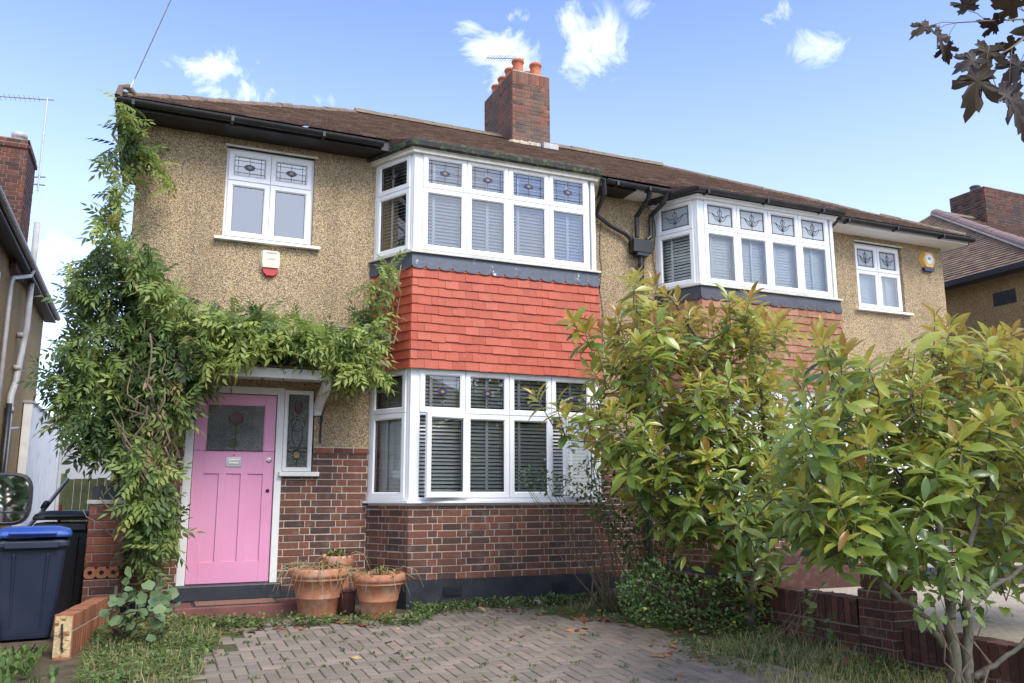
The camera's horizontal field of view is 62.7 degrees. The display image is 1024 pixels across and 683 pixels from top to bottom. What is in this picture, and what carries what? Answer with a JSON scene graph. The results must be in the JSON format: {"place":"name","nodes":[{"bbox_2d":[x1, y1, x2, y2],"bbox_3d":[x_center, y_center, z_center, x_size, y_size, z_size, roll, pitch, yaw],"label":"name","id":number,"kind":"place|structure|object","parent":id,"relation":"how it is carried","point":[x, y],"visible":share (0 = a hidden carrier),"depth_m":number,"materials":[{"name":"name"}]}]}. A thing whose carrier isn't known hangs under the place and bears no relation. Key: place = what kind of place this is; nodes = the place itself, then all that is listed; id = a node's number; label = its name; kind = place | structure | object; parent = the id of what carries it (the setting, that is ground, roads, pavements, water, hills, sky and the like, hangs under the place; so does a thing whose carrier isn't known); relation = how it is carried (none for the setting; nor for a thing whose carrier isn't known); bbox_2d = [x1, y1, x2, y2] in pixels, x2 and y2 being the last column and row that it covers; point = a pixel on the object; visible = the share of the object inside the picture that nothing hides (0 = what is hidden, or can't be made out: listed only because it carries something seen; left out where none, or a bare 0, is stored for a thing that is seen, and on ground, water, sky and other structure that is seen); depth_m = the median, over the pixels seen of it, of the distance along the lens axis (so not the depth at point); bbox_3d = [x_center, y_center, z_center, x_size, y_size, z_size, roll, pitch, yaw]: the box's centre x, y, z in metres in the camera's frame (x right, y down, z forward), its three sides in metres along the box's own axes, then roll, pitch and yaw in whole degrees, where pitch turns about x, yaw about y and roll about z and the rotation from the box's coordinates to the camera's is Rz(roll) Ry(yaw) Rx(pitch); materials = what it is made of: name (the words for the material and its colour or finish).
{"place":"outdoors","nodes":[
{"label":"outdoors","id":0,"kind":"place"},
{"bbox_2d":[0,566,948,682],"bbox_3d":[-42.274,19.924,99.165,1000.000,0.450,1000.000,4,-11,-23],"label":"ground","id":1,"kind":"structure","parent":0,"point":[66,667],"depth_m":6.88,"materials":[{"name":"soil"}]},
{"bbox_2d":[0,472,32,525],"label":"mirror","id":2,"kind":"object","parent":1,"relation":"on","point":[16,494],"visible":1,"depth_m":3.09,"materials":[{"name":"black paint"}]},
{"bbox_2d":[0,642,58,682],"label":"tall weeds","id":3,"kind":"object","parent":1,"relation":"on","point":[13,661],"visible":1,"depth_m":6.10,"materials":[{"name":"green plant"}]},
{"bbox_2d":[0,131,60,528],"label":"neighbour house","id":4,"kind":"structure","parent":1,"relation":"on","point":[25,313],"depth_m":14.67,"materials":[{"name":"tile"}]},
{"bbox_2d":[0,93,53,190],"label":"tv aerial","id":5,"kind":"object","parent":4,"relation":"attached to","point":[41,154],"visible":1,"depth_m":14.00,"materials":[{"name":"grey metal"}]},
{"bbox_2d":[0,526,71,640],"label":"wheelie bin","id":6,"kind":"object","parent":1,"relation":"on","point":[32,559],"visible":0.85,"depth_m":7.14,"materials":[{"name":"blue plastic"}]},
{"bbox_2d":[12,400,60,525],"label":"side wall","id":7,"kind":"structure","parent":1,"relation":"on","point":[38,462],"depth_m":18.35,"materials":[{"name":"grey paint"}]},
{"bbox_2d":[26,478,69,525],"bbox_3d":[-5.206,1.845,9.347,0.070,0.714,2.818,3,-11,-19],"label":"metal pole","id":8,"kind":"object","parent":1,"relation":"on","point":[45,505],"visible":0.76,"depth_m":9.61,"materials":[{"name":"grey metal"}]},
{"bbox_2d":[33,510,88,616],"bbox_3d":[-4.602,2.280,8.678,0.598,1.050,0.736,3,-11,-19],"label":"wheelie bin","id":9,"kind":"object","parent":1,"relation":"on","point":[70,591],"visible":0.39,"depth_m":8.46,"materials":[{"name":"black plastic"}]},
{"bbox_2d":[52,596,111,659],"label":"garden wall","id":10,"kind":"structure","parent":1,"relation":"on","point":[75,626],"depth_m":6.74,"materials":[{"name":"orange brick"}]},
{"bbox_2d":[53,443,110,521],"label":"back wall","id":11,"kind":"structure","parent":1,"relation":"on","point":[72,473],"depth_m":22.83,"materials":[{"name":"grey paint"}]},
{"bbox_2d":[81,486,125,617],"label":"gate pier","id":12,"kind":"structure","parent":1,"relation":"on","point":[103,548],"depth_m":8.08,"materials":[{"name":"red brick"}]},
{"bbox_2d":[96,566,180,641],"bbox_3d":[-3.120,2.228,7.069,0.630,0.692,0.815,4,-11,-23],"label":"climbing weed","id":13,"kind":"object","parent":1,"relation":"on","point":[163,608],"visible":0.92,"depth_m":6.95,"materials":[{"name":"green plant"}]},
{"bbox_2d":[154,597,297,621],"bbox_3d":[-2.856,2.739,8.489,1.400,0.185,0.490,4,-11,-23],"label":"doorstep","id":14,"kind":"object","parent":1,"relation":"on","point":[287,606],"visible":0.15,"depth_m":8.34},
{"bbox_2d":[191,598,279,606],"bbox_3d":[-2.813,2.648,8.547,0.830,0.012,0.390,4,-11,-23],"label":"doormat","id":15,"kind":"object","parent":14,"relation":"on","point":[232,602],"visible":1,"depth_m":8.48,"materials":[{"name":"brown fabric"}]},
{"bbox_2d":[264,560,359,618],"bbox_3d":[-1.950,2.465,8.406,0.913,0.548,0.909,-2,-11,12],"label":"flower pot","id":16,"kind":"object","parent":1,"relation":"on","point":[316,587],"visible":0.99,"depth_m":8.25,"materials":[{"name":"ceramic"}]},
{"bbox_2d":[314,548,371,586],"bbox_3d":[-1.822,2.515,8.904,0.643,0.631,0.621,-9,-13,39],"label":"flower pot","id":17,"kind":"object","parent":1,"relation":"on","point":[339,555],"visible":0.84,"depth_m":8.90,"materials":[{"name":"ceramic"}]},
{"bbox_2d":[337,587,356,614],"bbox_3d":[-1.707,2.675,8.668,0.220,0.250,0.220,4,-11,-23],"label":"pot","id":18,"kind":"object","parent":1,"relation":"on","point":[347,601],"visible":0.74,"depth_m":8.59,"materials":[{"name":"brown ceramic"}]},
{"bbox_2d":[110,58,669,616],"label":"semi detached house","id":19,"kind":"structure","parent":1,"relation":"on","point":[506,238],"depth_m":9.69,"materials":[{"name":"brick"}]},
{"bbox_2d":[57,474,109,520],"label":"side gate","id":20,"kind":"structure","parent":19,"relation":"attached to","point":[67,493],"depth_m":13.28,"materials":[{"name":"green wood"}]},
{"bbox_2d":[16,89,406,620],"bbox_3d":[-2.978,0.113,8.790,3.839,5.463,1.699,3,-11,-16],"label":"creeper","id":21,"kind":"object","parent":19,"relation":"attached to","point":[115,432],"visible":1,"depth_m":8.38,"materials":[{"name":"green plant"}]},
{"bbox_2d":[185,393,276,584],"bbox_3d":[-3.009,1.564,9.058,0.836,2.000,0.067,4,-11,-23],"label":"door","id":22,"kind":"structure","parent":19,"relation":"in","point":[231,495],"depth_m":9.05,"materials":[{"name":"pink wood"}]},
{"bbox_2d":[213,143,320,250],"bbox_3d":[-2.953,-1.599,10.081,1.175,1.147,0.920,4,-11,-23],"label":"window","id":23,"kind":"structure","parent":19,"relation":"in","point":[268,200],"depth_m":9.92,"materials":[{"name":"white plastic"}]},
{"bbox_2d":[260,250,279,277],"bbox_3d":[-2.747,-0.889,9.568,0.216,0.314,0.064,4,-11,-23],"label":"alarm box","id":24,"kind":"object","parent":19,"relation":"attached to","point":[270,262],"visible":1,"depth_m":9.55,"materials":[{"name":"beige plastic"}]},
{"bbox_2d":[319,407,324,442],"bbox_3d":[-2.123,0.937,9.416,0.024,0.382,0.222,4,-11,-23],"label":"hanging basket bracket","id":25,"kind":"object","parent":19,"relation":"attached to","point":[320,425],"visible":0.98,"depth_m":9.48,"materials":[{"name":"black metal"}]},
{"bbox_2d":[369,368,438,499],"bbox_3d":[-1.244,1.079,9.698,0.516,1.480,0.623,12,-16,-49],"label":"window","id":26,"kind":"structure","parent":19,"relation":"in","point":[392,415],"depth_m":9.59,"materials":[{"name":"white plastic"}]},
{"bbox_2d":[375,155,440,258],"bbox_3d":[-1.254,-1.574,10.189,0.516,1.225,0.623,12,-16,-49],"label":"window","id":27,"kind":"structure","parent":19,"relation":"in","point":[398,196],"depth_m":10.13,"materials":[{"name":"white plastic"}]},
{"bbox_2d":[485,54,524,61],"bbox_3d":[-0.121,-4.971,16.399,0.809,1.369,0.280,4,-11,-23],"label":"tv aerial","id":28,"kind":"object","parent":19,"relation":"attached to","point":[494,58],"visible":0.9,"depth_m":16.46,"materials":[{"name":"grey metal"}]},
{"bbox_2d":[420,154,589,269],"bbox_3d":[-0.138,-1.526,10.465,2.232,1.225,0.516,4,-11,-23],"label":"window","id":29,"kind":"structure","parent":19,"relation":"in","point":[488,211],"depth_m":10.33,"materials":[{"name":"white plastic"}]},
{"bbox_2d":[416,368,596,499],"bbox_3d":[-0.086,1.109,9.884,2.237,1.480,0.718,4,-11,-23],"label":"window","id":30,"kind":"structure","parent":19,"relation":"in","point":[486,436],"depth_m":9.77,"materials":[{"name":"white plastic"}]},
{"bbox_2d":[554,183,595,262],"bbox_3d":[0.819,-1.419,11.064,0.516,1.185,0.573,0,-10,1],"label":"window blind","id":31,"kind":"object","parent":19,"relation":"in","point":[555,183],"depth_m":10.78,"materials":[{"name":"white plastic"}]},
{"bbox_2d":[557,382,600,496],"bbox_3d":[0.829,1.233,10.573,0.516,1.440,0.573,0,-10,1],"label":"window blind","id":32,"kind":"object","parent":19,"relation":"in","point":[587,450],"depth_m":10.31,"materials":[{"name":"white plastic"}]},
{"bbox_2d":[23,588,1000,682],"bbox_3d":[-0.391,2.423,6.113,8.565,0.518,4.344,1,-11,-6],"label":"grass","id":33,"kind":"structure","parent":1,"relation":"on","point":[133,658],"depth_m":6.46,"materials":[{"name":"green plant"}]},
{"bbox_2d":[516,455,627,612],"bbox_3d":[0.607,2.017,8.770,1.486,1.648,0.682,4,-11,-23],"label":"rose bush","id":34,"kind":"object","parent":1,"relation":"on","point":[604,597],"visible":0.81,"depth_m":8.91,"materials":[{"name":"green plant"}]},
{"bbox_2d":[576,470,686,612],"bbox_3d":[1.338,2.133,9.013,1.806,1.514,0.992,4,-11,-23],"label":"garden bush","id":35,"kind":"object","parent":1,"relation":"on","point":[619,536],"visible":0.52,"depth_m":8.94,"materials":[{"name":"green plant"}]},
{"bbox_2d":[522,265,807,630],"bbox_3d":[1.756,0.999,8.565,4.195,3.782,1.814,4,-11,-23],"label":"magnolia tree","id":36,"kind":"object","parent":1,"relation":"on","point":[730,458],"visible":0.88,"depth_m":8.18,"materials":[{"name":"green plant"}]},
{"bbox_2d":[613,553,775,633],"bbox_3d":[1.883,2.492,8.186,2.622,0.877,1.174,4,-11,-23],"label":"leafy shrub","id":37,"kind":"object","parent":1,"relation":"on","point":[699,612],"visible":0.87,"depth_m":7.88,"materials":[{"name":"green plant"}]},
{"bbox_2d":[650,569,861,654],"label":"garden wall","id":38,"kind":"structure","parent":1,"relation":"on","point":[844,607],"depth_m":7.80,"materials":[{"name":"red brick"}]},
{"bbox_2d":[537,143,975,578],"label":"semi detached house","id":39,"kind":"structure","parent":1,"relation":"on","point":[858,274],"depth_m":12.01,"materials":[{"name":"brick"}]},
{"bbox_2d":[656,200,696,288],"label":"window","id":40,"kind":"structure","parent":39,"relation":"in","point":[675,222],"depth_m":11.63,"materials":[{"name":"white plastic"}]},
{"bbox_2d":[662,386,702,498],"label":"window","id":41,"kind":"structure","parent":39,"relation":"in","point":[681,454],"depth_m":11.18,"materials":[{"name":"white plastic"}]},
{"bbox_2d":[682,200,832,297],"bbox_3d":[3.512,-1.252,12.018,2.232,1.225,0.516,4,-11,-23],"label":"window","id":42,"kind":"structure","parent":39,"relation":"in","point":[744,246],"depth_m":11.81,"materials":[{"name":"white plastic"}]},
{"bbox_2d":[693,385,840,494],"bbox_3d":[3.521,1.401,11.527,2.232,1.480,0.516,4,-11,-23],"label":"window","id":43,"kind":"structure","parent":39,"relation":"in","point":[811,393],"depth_m":11.42,"materials":[{"name":"white plastic"}]},
{"bbox_2d":[822,251,825,291],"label":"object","id":44,"kind":"structure","parent":39,"relation":"in","point":[822,251],"depth_m":12.36,"materials":[{"name":"white plastic"}]},
{"bbox_2d":[853,240,913,315],"bbox_3d":[5.856,-1.001,13.479,1.175,1.147,0.265,4,-11,-23],"label":"window","id":45,"kind":"structure","parent":39,"relation":"in","point":[877,266],"depth_m":13.50,"materials":[{"name":"white plastic"}]},
{"bbox_2d":[887,422,927,547],"bbox_3d":[6.092,2.252,12.943,0.836,2.000,0.043,4,-11,-23],"label":"door","id":46,"kind":"structure","parent":39,"relation":"in","point":[898,422],"depth_m":12.91,"materials":[{"name":"white plastic"}]},
{"bbox_2d":[919,252,934,272],"bbox_3d":[6.860,-1.320,13.869,0.344,0.339,0.066,4,-11,-23],"label":"alarm box","id":47,"kind":"object","parent":39,"relation":"attached to","point":[927,260],"visible":1,"depth_m":13.84,"materials":[{"name":"yellow plastic"}]},
{"bbox_2d":[771,581,843,645],"bbox_3d":[2.799,2.444,7.484,1.017,0.620,0.831,4,-11,-23],"label":"garden weed","id":48,"kind":"object","parent":1,"relation":"on","point":[810,610],"visible":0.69,"depth_m":7.38,"materials":[{"name":"green plant"}]},
{"bbox_2d":[717,303,1023,682],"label":"magnolia tree","id":49,"kind":"object","parent":1,"relation":"on","point":[832,521],"visible":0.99,"depth_m":5.79,"materials":[{"name":"green plant"}]},
{"bbox_2d":[857,574,917,668],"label":"gate pier","id":50,"kind":"structure","parent":1,"relation":"on","point":[884,620],"depth_m":6.85,"materials":[{"name":"red brick"}]},
{"bbox_2d":[903,626,1023,682],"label":"garden wall","id":51,"kind":"structure","parent":1,"relation":"on","point":[924,648],"depth_m":6.21,"materials":[{"name":"red brick"}]},
{"bbox_2d":[909,0,1023,142],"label":"maple tree","id":52,"kind":"object","parent":1,"relation":"on","point":[977,77],"visible":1,"depth_m":3.41,"materials":[{"name":"brown plant"}]},
{"bbox_2d":[919,185,1023,539],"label":"neighbour house","id":53,"kind":"structure","parent":1,"relation":"on","point":[983,275],"depth_m":16.45,"materials":[{"name":"brown tile"}]},
{"bbox_2d":[71,601,929,682],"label":"driveway","id":54,"kind":"structure","parent":0,"point":[616,645],"depth_m":6.91,"materials":[{"name":"grey brick"}]},
{"bbox_2d":[335,565,423,619],"bbox_3d":[-1.338,2.509,8.453,0.785,0.502,0.825,-5,-12,26],"label":"flower pot","id":55,"kind":"object","parent":54,"relation":"on","point":[378,592],"visible":0.98,"depth_m":8.23,"materials":[{"name":"ceramic"}]},
{"bbox_2d":[186,610,721,682],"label":"joint weeds","id":56,"kind":"object","parent":54,"relation":"on","point":[439,628],"visible":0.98,"depth_m":6.71,"materials":[{"name":"green plant"}]},
{"bbox_2d":[193,598,868,680],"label":"fallen leaves","id":57,"kind":"object","parent":54,"relation":"on","point":[583,620],"visible":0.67,"depth_m":7.84,"materials":[{"name":"brown plant"}]},
{"bbox_2d":[909,567,1001,682],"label":"young sycamore","id":58,"kind":"object","parent":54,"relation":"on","point":[929,600],"visible":0.97,"depth_m":5.52,"materials":[{"name":"green plant"}]},
{"bbox_2d":[0,0,1023,439],"label":"sky","id":59,"kind":"structure","parent":0,"point":[833,101],"materials":[{"name":"blue"}]},
{"bbox_2d":[637,580,1023,642],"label":"forecourt","id":60,"kind":"structure","parent":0,"point":[1007,627],"depth_m":7.67,"materials":[{"name":"grey concrete"}]},
{"bbox_2d":[714,550,877,588],"bbox_3d":[3.466,2.789,10.316,1.600,0.370,1.090,4,-11,-23],"label":"red step","id":61,"kind":"object","parent":60,"relation":"on","point":[812,578],"visible":0.18,"depth_m":9.82,"materials":[{"name":"red concrete"}]},
{"bbox_2d":[859,557,1023,583],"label":"entrance step","id":62,"kind":"object","parent":60,"relation":"on","point":[931,568],"visible":0.05,"depth_m":10.26,"materials":[{"name":"red brick"}]},
{"bbox_3d":[3.370,-2.619,-1.787,0.260,7.700,0.260,4,-11,-23],"label":"telegraph pole","id":63,"kind":"object","parent":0,"visible":0},
{"bbox_2d":[130,0,170,87],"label":"telephone wire","id":64,"kind":"object","parent":63,"relation":"attached to","point":[151,42],"visible":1,"depth_m":8.38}
]}

